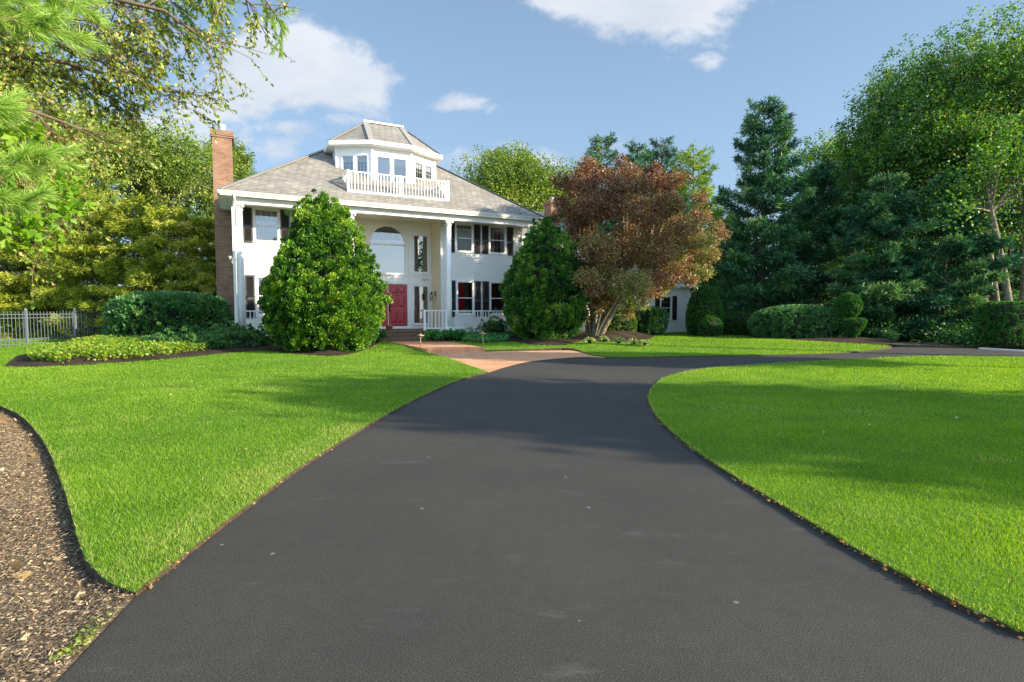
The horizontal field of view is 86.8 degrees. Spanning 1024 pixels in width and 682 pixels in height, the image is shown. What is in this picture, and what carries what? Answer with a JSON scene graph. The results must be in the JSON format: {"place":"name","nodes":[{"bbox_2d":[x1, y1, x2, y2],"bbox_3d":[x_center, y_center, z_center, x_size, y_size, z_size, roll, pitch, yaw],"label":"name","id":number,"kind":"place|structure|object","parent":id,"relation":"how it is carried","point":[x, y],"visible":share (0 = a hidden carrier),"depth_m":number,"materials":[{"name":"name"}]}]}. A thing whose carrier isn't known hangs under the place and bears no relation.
{"place":"outdoors","nodes":[
{"label":"outdoors","id":0,"kind":"place"},
{"bbox_2d":[0,328,487,605],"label":"lawn","id":1,"kind":"structure","parent":0,"point":[95,574],"depth_m":6.30,"materials":[{"name":"plant"}]},
{"bbox_2d":[0,308,102,347],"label":"picket fence","id":2,"kind":"object","parent":1,"relation":"on","point":[73,317],"visible":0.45,"depth_m":22.06,"materials":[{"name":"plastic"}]},
{"bbox_2d":[0,42,133,224],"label":"wild cherry","id":3,"kind":"object","parent":1,"relation":"on","point":[55,110],"visible":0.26,"depth_m":13.03,"materials":[{"name":"green plant"}]},
{"bbox_2d":[5,341,378,366],"bbox_3d":[-11.806,0.140,20.441,12.989,0.305,13.200,0,3,0],"label":"mulch bed","id":4,"kind":"object","parent":1,"relation":"on","point":[24,360],"visible":0.23,"depth_m":16.84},
{"bbox_2d":[25,333,218,363],"bbox_3d":[-13.310,0.064,19.146,5.898,0.577,8.803,-3,4,-42],"label":"groundcover","id":5,"kind":"object","parent":4,"relation":"on","point":[106,345],"visible":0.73,"depth_m":16.63,"materials":[{"name":"green plant"}]},
{"bbox_2d":[77,193,172,333],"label":"hemlock","id":6,"kind":"object","parent":4,"relation":"on","point":[105,268],"visible":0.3,"depth_m":24.60,"materials":[{"name":"green plant"}]},
{"bbox_2d":[122,202,211,291],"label":"hemlock","id":7,"kind":"object","parent":4,"relation":"on","point":[156,269],"visible":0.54,"depth_m":24.20,"materials":[{"name":"green plant"}]},
{"bbox_2d":[100,290,234,336],"bbox_3d":[-14.148,-0.955,22.371,5.064,2.343,3.069,0,3,-9],"label":"laurel hedge","id":8,"kind":"object","parent":4,"relation":"on","point":[138,313],"visible":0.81,"depth_m":21.39,"materials":[{"name":"green plant"}]},
{"bbox_2d":[138,322,239,348],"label":"juniper","id":9,"kind":"object","parent":4,"relation":"on","point":[193,337],"visible":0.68,"depth_m":19.11,"materials":[{"name":"green plant"}]},
{"bbox_2d":[176,214,216,296],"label":"hemlock","id":10,"kind":"object","parent":4,"relation":"on","point":[207,268],"visible":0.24,"depth_m":24.85,"materials":[{"name":"green plant"}]},
{"bbox_2d":[198,317,276,346],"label":"juniper","id":11,"kind":"object","parent":4,"relation":"on","point":[249,335],"visible":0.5,"depth_m":20.16,"materials":[{"name":"green plant"}]},
{"bbox_2d":[256,188,392,351],"bbox_3d":[-6.711,-2.526,19.471,4.743,5.917,4.817,0,3,0],"label":"false cypress","id":12,"kind":"object","parent":4,"relation":"on","point":[324,286],"visible":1,"depth_m":18.41,"materials":[{"name":"green plant"}]},
{"bbox_2d":[372,328,387,341],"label":"boxwood","id":13,"kind":"object","parent":4,"relation":"on","point":[382,334],"visible":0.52,"depth_m":22.85,"materials":[{"name":"green plant"}]},
{"bbox_2d":[421,329,443,340],"bbox_3d":[-3.374,-0.258,23.186,1.008,0.520,1.004,0,3,0],"label":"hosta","id":14,"kind":"object","parent":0,"point":[430,334],"visible":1,"depth_m":23.06,"materials":[{"name":"green plant"}]},
{"bbox_2d":[396,340,484,352],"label":"walkway","id":15,"kind":"structure","parent":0,"point":[430,344],"depth_m":20.66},
{"bbox_2d":[426,347,484,350],"bbox_3d":[-2.001,0.278,19.252,2.107,0.068,0.210,-1,3,-20],"label":"walkway step edge","id":16,"kind":"object","parent":15,"relation":"on","point":[462,348],"visible":1,"depth_m":19.16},
{"bbox_2d":[0,0,1023,299],"label":"sky","id":17,"kind":"structure","parent":0,"point":[551,76],"materials":[{"name":"blue"}]},
{"bbox_2d":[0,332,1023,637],"bbox_3d":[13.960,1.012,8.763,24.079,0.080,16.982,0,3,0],"label":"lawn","id":18,"kind":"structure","parent":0,"point":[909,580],"depth_m":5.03,"materials":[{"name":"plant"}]},
{"bbox_2d":[687,372,1002,458],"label":"fallen leaves","id":19,"kind":"object","parent":18,"relation":"on","point":[869,424],"visible":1,"depth_m":6.56,"materials":[{"name":"brown plant"}]},
{"bbox_2d":[433,350,604,372],"bbox_3d":[0.709,0.532,16.878,5.351,0.001,6.380,-1,4,-22],"label":"brick apron","id":20,"kind":"object","parent":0,"point":[489,361],"visible":0.89,"depth_m":17.45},
{"bbox_2d":[57,344,1023,681],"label":"driveway","id":21,"kind":"structure","parent":0,"point":[573,520],"depth_m":3.06,"materials":[{"name":"grey asphalt"}]},
{"bbox_2d":[133,393,1023,638],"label":"edge litter","id":22,"kind":"object","parent":21,"relation":"on","point":[984,619],"visible":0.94,"depth_m":3.13,"materials":[{"name":"brown plant"}]},
{"bbox_2d":[978,348,1023,351],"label":"kerb","id":23,"kind":"structure","parent":21,"relation":"on","point":[1012,350],"depth_m":19.93,"materials":[{"name":"concrete"}]},
{"bbox_2d":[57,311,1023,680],"bbox_3d":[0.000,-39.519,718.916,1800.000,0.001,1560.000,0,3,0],"label":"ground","id":24,"kind":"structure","parent":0,"point":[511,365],"depth_m":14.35,"materials":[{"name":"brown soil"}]},
{"bbox_2d":[0,410,137,681],"bbox_3d":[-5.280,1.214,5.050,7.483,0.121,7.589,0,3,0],"label":"bark mulch","id":25,"kind":"object","parent":24,"relation":"on","point":[11,669],"visible":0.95,"depth_m":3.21,"materials":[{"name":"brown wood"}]},
{"bbox_2d":[0,417,83,640],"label":"fallen leaves","id":26,"kind":"object","parent":25,"relation":"on","point":[16,566],"visible":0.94,"depth_m":3.11,"materials":[{"name":"brown plant"}]},
{"bbox_2d":[0,112,98,255],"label":"field maple","id":27,"kind":"object","parent":25,"relation":"on","point":[30,224],"visible":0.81,"depth_m":5.31,"materials":[{"name":"green plant"}]},
{"bbox_2d":[0,0,117,218],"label":"pine","id":28,"kind":"object","parent":25,"relation":"on","point":[39,19],"visible":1,"depth_m":4.00,"materials":[{"name":"green plant"}]},
{"bbox_2d":[49,607,119,659],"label":"weeds","id":29,"kind":"object","parent":25,"relation":"on","point":[78,638],"visible":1,"depth_m":2.42,"materials":[{"name":"green plant"}]},
{"bbox_2d":[0,0,304,309],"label":"overhanging tree","id":30,"kind":"object","parent":25,"relation":"on","point":[11,52],"visible":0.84,"depth_m":7.26,"materials":[{"name":"green plant"}]},
{"bbox_2d":[74,0,299,65],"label":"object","id":31,"kind":"object","parent":25,"relation":"on","point":[281,25],"visible":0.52,"depth_m":7.90,"materials":[{"name":"green plant"}]},
{"bbox_2d":[210,120,698,341],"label":"house","id":32,"kind":"structure","parent":24,"relation":"on","point":[443,244],"depth_m":25.39,"materials":[{"name":"white"}]},
{"bbox_2d":[255,275,266,316],"bbox_3d":[-10.290,-1.917,22.963,1.090,1.758,0.157,-2,4,-26],"label":"window","id":33,"kind":"structure","parent":32,"relation":"in","point":[259,279],"depth_m":22.78,"materials":[{"name":"white glass"}]},
{"bbox_2d":[252,207,280,243],"bbox_3d":[-10.430,-4.863,22.981,1.090,1.478,0.615,-2,4,-26],"label":"window","id":34,"kind":"structure","parent":32,"relation":"in","point":[266,221],"depth_m":22.87,"materials":[{"name":"white glass"}]},
{"bbox_2d":[341,154,354,172],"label":"window","id":35,"kind":"structure","parent":32,"relation":"in","point":[348,160],"depth_m":25.03,"materials":[{"name":"white glass"}]},
{"bbox_2d":[355,154,368,177],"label":"window","id":36,"kind":"structure","parent":32,"relation":"in","point":[361,160],"depth_m":25.03,"materials":[{"name":"white glass"}]},
{"bbox_2d":[376,154,391,181],"bbox_3d":[-5.976,-7.625,25.238,0.780,2.005,0.157,-2,4,-26],"label":"french door","id":37,"kind":"structure","parent":32,"relation":"in","point":[383,162],"depth_m":25.25,"materials":[{"name":"white glass"}]},
{"bbox_2d":[381,288,387,325],"bbox_3d":[-6.542,-1.756,26.442,0.940,2.050,0.065,-2,4,-26],"label":"door","id":38,"kind":"structure","parent":32,"relation":"in","point":[385,322],"depth_m":26.62,"materials":[{"name":"wood"}]},
{"bbox_2d":[367,223,407,274],"bbox_3d":[-6.093,-4.493,26.485,2.000,2.470,0.160,-2,4,-26],"label":"arched window","id":39,"kind":"structure","parent":32,"relation":"in","point":[392,255],"depth_m":26.61,"materials":[{"name":"white glass"}]},
{"bbox_2d":[385,325,392,330],"bbox_3d":[-5.591,-0.599,24.641,0.360,0.240,0.360,0,3,0],"label":"flower pot","id":40,"kind":"object","parent":32,"relation":"on","point":[388,327],"visible":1,"depth_m":24.52,"materials":[{"name":"ceramic"}]},
{"bbox_2d":[388,284,406,325],"bbox_3d":[-5.660,-1.779,26.838,0.940,2.050,0.140,-2,4,-26],"label":"door","id":41,"kind":"structure","parent":32,"relation":"in","point":[397,310],"depth_m":26.86,"materials":[{"name":"red wood"}]},
{"bbox_2d":[392,156,407,182],"bbox_3d":[-5.366,-7.652,25.713,0.780,2.005,0.465,-2,4,-26],"label":"french door","id":42,"kind":"structure","parent":32,"relation":"in","point":[399,164],"depth_m":25.66,"materials":[{"name":"white glass"}]},
{"bbox_2d":[414,160,423,182],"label":"window","id":43,"kind":"structure","parent":32,"relation":"in","point":[418,166],"depth_m":26.29,"materials":[{"name":"white glass"}]},
{"bbox_2d":[424,163,432,178],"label":"window","id":44,"kind":"structure","parent":32,"relation":"in","point":[428,169],"depth_m":26.93,"materials":[{"name":"white glass"}]},
{"bbox_2d":[455,222,473,253],"bbox_3d":[-2.473,-5.089,26.939,1.030,1.478,0.615,-2,4,-26],"label":"window","id":45,"kind":"structure","parent":32,"relation":"in","point":[464,232],"depth_m":26.80,"materials":[{"name":"clear glass"}]},
{"bbox_2d":[456,280,474,315],"bbox_3d":[-2.436,-2.155,27.126,1.030,1.757,0.615,-2,4,-26],"label":"window","id":46,"kind":"structure","parent":32,"relation":"in","point":[464,288],"depth_m":26.96,"materials":[{"name":"white glass"}]},
{"bbox_2d":[489,281,504,314],"bbox_3d":[-0.833,-2.200,27.924,1.010,1.757,0.615,-2,4,-26],"label":"window","id":47,"kind":"structure","parent":32,"relation":"in","point":[495,301],"depth_m":27.86,"materials":[{"name":"clear glass"}]},
{"bbox_2d":[488,225,506,254],"bbox_3d":[-0.851,-5.135,27.748,1.050,1.478,0.615,-2,4,-26],"label":"window","id":48,"kind":"structure","parent":32,"relation":"in","point":[497,234],"depth_m":27.68,"materials":[{"name":"clear glass"}]},
{"bbox_2d":[660,295,672,320],"bbox_3d":[8.732,-1.917,31.371,0.950,1.477,0.615,-2,4,-26],"label":"window","id":49,"kind":"structure","parent":32,"relation":"in","point":[666,303],"depth_m":31.47,"materials":[{"name":"clear glass"}]},
{"bbox_2d":[972,300,1023,346],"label":"box hedge","id":50,"kind":"object","parent":24,"relation":"on","point":[999,322],"visible":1,"depth_m":21.11,"materials":[{"name":"green plant"}]},
{"bbox_2d":[65,327,1023,347],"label":"woodland floor","id":51,"kind":"structure","parent":0,"point":[923,343],"depth_m":24.09,"materials":[{"name":"brown soil"}]},
{"bbox_2d":[0,191,64,338],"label":"hemlock","id":52,"kind":"object","parent":51,"relation":"on","point":[21,285],"visible":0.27,"depth_m":25.79,"materials":[{"name":"green plant"}]},
{"bbox_2d":[0,190,101,337],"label":"hemlock","id":53,"kind":"object","parent":51,"relation":"on","point":[23,298],"visible":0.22,"depth_m":25.71,"materials":[{"name":"green plant"}]},
{"bbox_2d":[1,135,117,332],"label":"oak tree","id":54,"kind":"object","parent":51,"relation":"on","point":[57,183],"visible":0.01,"depth_m":30.79,"materials":[{"name":"green plant"}]},
{"bbox_2d":[30,182,135,338],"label":"hemlock","id":55,"kind":"object","parent":51,"relation":"on","point":[70,270],"visible":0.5,"depth_m":25.00,"materials":[{"name":"green plant"}]},
{"bbox_2d":[0,102,202,301],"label":"oak tree","id":56,"kind":"object","parent":51,"relation":"on","point":[106,140],"visible":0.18,"depth_m":32.41,"materials":[{"name":"green plant"}]},
{"bbox_2d":[88,118,242,284],"bbox_3d":[-22.058,-7.299,35.953,9.485,13.890,8.128,-2,4,-29],"label":"oak tree","id":57,"kind":"object","parent":51,"relation":"on","point":[182,157],"visible":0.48,"depth_m":34.14,"materials":[{"name":"green plant"}]},
{"bbox_2d":[194,133,260,220],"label":"oak tree","id":58,"kind":"object","parent":51,"relation":"on","point":[241,159],"visible":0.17,"depth_m":38.92,"materials":[{"name":"green plant"}]},
{"bbox_2d":[449,140,571,221],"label":"oak tree","id":59,"kind":"object","parent":51,"relation":"on","point":[518,177],"visible":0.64,"depth_m":40.69,"materials":[{"name":"green plant"}]},
{"bbox_2d":[0,205,1023,347],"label":"woodland understory","id":60,"kind":"object","parent":51,"relation":"on","point":[951,336],"visible":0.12,"depth_m":25.82,"materials":[{"name":"green plant"}]},
{"bbox_2d":[528,153,602,228],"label":"oak tree","id":61,"kind":"object","parent":51,"relation":"on","point":[564,169],"visible":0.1,"depth_m":43.27,"materials":[{"name":"green plant"}]},
{"bbox_2d":[577,131,627,235],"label":"white pine","id":62,"kind":"object","parent":51,"relation":"on","point":[599,147],"visible":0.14,"depth_m":44.67,"materials":[{"name":"green plant"}]},
{"bbox_2d":[615,140,658,262],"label":"white pine","id":63,"kind":"object","parent":51,"relation":"on","point":[643,158],"visible":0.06,"depth_m":44.61,"materials":[{"name":"green plant"}]},
{"bbox_2d":[545,153,732,336],"bbox_3d":[6.204,-4.305,24.699,9.263,8.810,6.242,-1,4,-22],"label":"japanese maple","id":64,"kind":"object","parent":51,"relation":"on","point":[600,251],"visible":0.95,"depth_m":23.26,"materials":[{"name":"brown plant"}]},
{"bbox_2d":[641,135,688,242],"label":"white pine","id":65,"kind":"object","parent":51,"relation":"on","point":[664,156],"visible":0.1,"depth_m":45.60,"materials":[{"name":"green plant"}]},
{"bbox_2d":[649,141,727,282],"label":"oak tree","id":66,"kind":"object","parent":51,"relation":"on","point":[702,180],"visible":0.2,"depth_m":42.55,"materials":[{"name":"green plant"}]},
{"bbox_2d":[692,205,754,293],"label":"white pine","id":67,"kind":"object","parent":51,"relation":"on","point":[719,215],"visible":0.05,"depth_m":36.24,"materials":[{"name":"green plant"}]},
{"bbox_2d":[708,95,818,315],"bbox_3d":[13.609,-6.720,29.241,5.705,13.285,6.026,0,3,0],"label":"white pine","id":68,"kind":"object","parent":51,"relation":"on","point":[783,276],"visible":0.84,"depth_m":28.57,"materials":[{"name":"green plant"}]},
{"bbox_2d":[764,159,868,307],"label":"white pine","id":69,"kind":"object","parent":51,"relation":"on","point":[826,258],"visible":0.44,"depth_m":30.20,"materials":[{"name":"green plant"}]},
{"bbox_2d":[770,127,904,268],"bbox_3d":[22.472,-7.726,37.406,9.587,14.579,9.819,2,4,35],"label":"oak tree","id":70,"kind":"object","parent":51,"relation":"on","point":[809,157],"visible":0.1,"depth_m":37.00,"materials":[{"name":"green plant"}]},
{"bbox_2d":[825,170,957,340],"bbox_3d":[18.358,-4.082,26.453,5.393,8.572,6.048,0,3,0],"label":"white pine","id":71,"kind":"object","parent":51,"relation":"on","point":[877,213],"visible":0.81,"depth_m":25.73,"materials":[{"name":"green plant"}]},
{"bbox_2d":[822,71,976,282],"bbox_3d":[23.268,-7.930,32.522,8.206,15.539,8.324,0,3,0],"label":"oak tree","id":72,"kind":"object","parent":51,"relation":"on","point":[856,134],"visible":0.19,"depth_m":31.43,"materials":[{"name":"green plant"}]},
{"bbox_2d":[814,33,1015,281],"bbox_3d":[22.674,-8.465,31.123,10.289,16.776,9.394,-1,4,-24],"label":"oak tree","id":73,"kind":"object","parent":51,"relation":"on","point":[913,99],"visible":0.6,"depth_m":28.71,"materials":[{"name":"green plant"}]},
{"bbox_2d":[872,0,1023,300],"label":"oak tree","id":74,"kind":"object","parent":51,"relation":"on","point":[990,64],"visible":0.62,"depth_m":27.32,"materials":[{"name":"green plant"}]},
{"bbox_2d":[878,167,1023,338],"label":"white pine","id":75,"kind":"object","parent":51,"relation":"on","point":[963,252],"visible":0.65,"depth_m":25.36,"materials":[{"name":"green plant"}]},
{"bbox_2d":[913,117,1023,300],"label":"leaning tree","id":76,"kind":"object","parent":51,"relation":"on","point":[1005,287],"visible":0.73,"depth_m":24.86,"materials":[{"name":"green plant"}]},
{"bbox_2d":[918,177,1020,277],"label":"oak tree","id":77,"kind":"object","parent":51,"relation":"on","point":[973,236],"depth_m":35.43,"materials":[{"name":"green plant"}]},
{"bbox_2d":[919,117,1023,301],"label":"leaning tree","id":78,"kind":"object","parent":51,"relation":"on","point":[997,296],"visible":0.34,"depth_m":25.42,"materials":[{"name":"green plant"}]},
{"bbox_2d":[944,93,1023,300],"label":"leaning tree","id":79,"kind":"object","parent":51,"relation":"on","point":[1021,291],"visible":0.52,"depth_m":25.24,"materials":[{"name":"green plant"}]},
{"bbox_2d":[949,190,1022,309],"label":"white pine","id":80,"kind":"object","parent":51,"relation":"on","point":[1015,279],"visible":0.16,"depth_m":30.93,"materials":[{"name":"green plant"}]},
{"bbox_2d":[970,42,1023,205],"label":"oak tree","id":81,"kind":"object","parent":51,"relation":"on","point":[1019,108],"visible":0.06,"depth_m":29.75,"materials":[{"name":"green plant"}]},
{"bbox_2d":[440,333,891,357],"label":"lawn","id":82,"kind":"structure","parent":0,"point":[546,348],"depth_m":20.18,"materials":[{"name":"plant"}]},
{"bbox_2d":[438,335,581,344],"bbox_3d":[0.104,-0.109,24.470,6.300,0.152,7.574,-2,4,-33],"label":"mulch bed","id":83,"kind":"object","parent":82,"relation":"on","point":[536,341],"visible":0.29,"depth_m":22.72,"materials":[{"name":"brown soil"}]},
{"bbox_2d":[435,328,454,339],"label":"hosta","id":84,"kind":"object","parent":83,"relation":"on","point":[447,333],"visible":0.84,"depth_m":23.43,"materials":[{"name":"green plant"}]},
{"bbox_2d":[449,329,467,337],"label":"hosta","id":85,"kind":"object","parent":83,"relation":"on","point":[462,332],"visible":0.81,"depth_m":23.40,"materials":[{"name":"green plant"}]},
{"bbox_2d":[464,323,482,331],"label":"bare shrub","id":86,"kind":"object","parent":83,"relation":"on","point":[477,327],"visible":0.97,"depth_m":25.17,"materials":[{"name":"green plant"}]},
{"bbox_2d":[441,331,516,343],"bbox_3d":[-0.865,-0.233,24.363,4.035,0.389,3.816,-3,4,-39],"label":"groundcover","id":87,"kind":"object","parent":83,"relation":"on","point":[490,336],"visible":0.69,"depth_m":23.22,"materials":[{"name":"green plant"}]},
{"bbox_2d":[477,323,492,332],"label":"bare shrub","id":88,"kind":"object","parent":83,"relation":"on","point":[483,329],"visible":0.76,"depth_m":25.33,"materials":[{"name":"green plant"}]},
{"bbox_2d":[481,308,511,333],"bbox_3d":[-0.757,-0.798,25.590,1.425,1.574,1.441,-1,3,-14],"label":"boxwood","id":89,"kind":"object","parent":83,"relation":"on","point":[498,326],"visible":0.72,"depth_m":25.30,"materials":[{"name":"green plant"}]},
{"bbox_2d":[498,216,591,338],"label":"arborvitae","id":90,"kind":"object","parent":83,"relation":"on","point":[545,302],"visible":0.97,"depth_m":22.92,"materials":[{"name":"green plant"}]},
{"bbox_2d":[582,337,596,342],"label":"perennial","id":91,"kind":"object","parent":82,"relation":"on","point":[591,339],"visible":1,"depth_m":21.60,"materials":[{"name":"green plant"}]},
{"bbox_2d":[597,335,609,341],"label":"perennial","id":92,"kind":"object","parent":82,"relation":"on","point":[606,338],"visible":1,"depth_m":22.43,"materials":[{"name":"green plant"}]},
{"bbox_2d":[570,331,654,341],"bbox_3d":[4.462,-0.334,26.564,4.587,0.296,7.410,1,4,24],"label":"mulch bed","id":93,"kind":"object","parent":82,"relation":"on","point":[611,335],"visible":0.64,"depth_m":25.23,"materials":[{"name":"brown soil"}]},
{"bbox_2d":[603,314,637,332],"bbox_3d":[5.407,-0.789,27.994,2.142,1.281,1.396,0,3,0],"label":"clipped hedge","id":94,"kind":"object","parent":93,"relation":"on","point":[618,324],"visible":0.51,"depth_m":27.52,"materials":[{"name":"green plant"}]},
{"bbox_2d":[611,295,634,314],"bbox_3d":[5.690,-1.784,29.443,2.175,3.103,2.221,2,4,27],"label":"evergreen cone","id":95,"kind":"object","parent":93,"relation":"on","point":[620,308],"visible":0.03,"depth_m":28.89,"materials":[{"name":"green plant"}]},
{"bbox_2d":[628,306,669,335],"bbox_3d":[7.212,-1.065,28.984,2.454,1.720,1.845,0,3,0],"label":"holly","id":96,"kind":"object","parent":93,"relation":"on","point":[651,319],"visible":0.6,"depth_m":28.41,"materials":[{"name":"green plant"}]},
{"bbox_2d":[611,337,624,343],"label":"perennial","id":97,"kind":"object","parent":82,"relation":"on","point":[618,340],"visible":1,"depth_m":21.58,"materials":[{"name":"green plant"}]},
{"bbox_2d":[625,338,641,344],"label":"perennial","id":98,"kind":"object","parent":82,"relation":"on","point":[633,340],"visible":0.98,"depth_m":21.18,"materials":[{"name":"green plant"}]},
{"bbox_2d":[637,339,650,345],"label":"perennial","id":99,"kind":"object","parent":82,"relation":"on","point":[644,341],"visible":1,"depth_m":20.83,"materials":[{"name":"green plant"}]},
{"bbox_2d":[685,284,723,335],"bbox_3d":[10.149,-1.602,28.553,1.953,2.841,1.963,0,3,0],"label":"yew cone","id":100,"kind":"object","parent":82,"relation":"on","point":[704,301],"visible":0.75,"depth_m":28.04,"materials":[{"name":"green plant"}]},
{"bbox_2d":[697,314,723,336],"bbox_3d":[10.095,-0.742,27.595,1.333,1.232,1.311,0,3,0],"label":"yew ball","id":101,"kind":"object","parent":82,"relation":"on","point":[710,325],"visible":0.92,"depth_m":27.23,"materials":[{"name":"green plant"}]},
{"bbox_2d":[722,331,899,344],"bbox_3d":[14.263,-0.309,28.216,6.312,0.120,12.869,-1,4,-24],"label":"mulch bed","id":102,"kind":"object","parent":82,"relation":"on","point":[862,340],"visible":0.34,"depth_m":23.35,"materials":[{"name":"brown soil"}]},
{"bbox_2d":[722,310,751,334],"bbox_3d":[11.998,-0.923,28.811,2.053,1.456,2.060,0,3,0],"label":"yew mound","id":103,"kind":"object","parent":102,"relation":"on","point":[735,322],"visible":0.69,"depth_m":28.19,"materials":[{"name":"green plant"}]},
{"bbox_2d":[746,304,844,338],"bbox_3d":[13.669,-0.914,25.998,4.760,1.759,2.985,0,3,0],"label":"azalea mound","id":104,"kind":"object","parent":102,"relation":"on","point":[786,321],"visible":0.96,"depth_m":25.00,"materials":[{"name":"green plant"}]},
{"bbox_2d":[833,292,867,337],"bbox_3d":[15.348,-1.093,24.584,1.406,2.276,1.242,0,3,0],"label":"topiary","id":105,"kind":"object","parent":102,"relation":"on","point":[848,306],"visible":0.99,"depth_m":24.24,"materials":[{"name":"green plant"}]}
]}

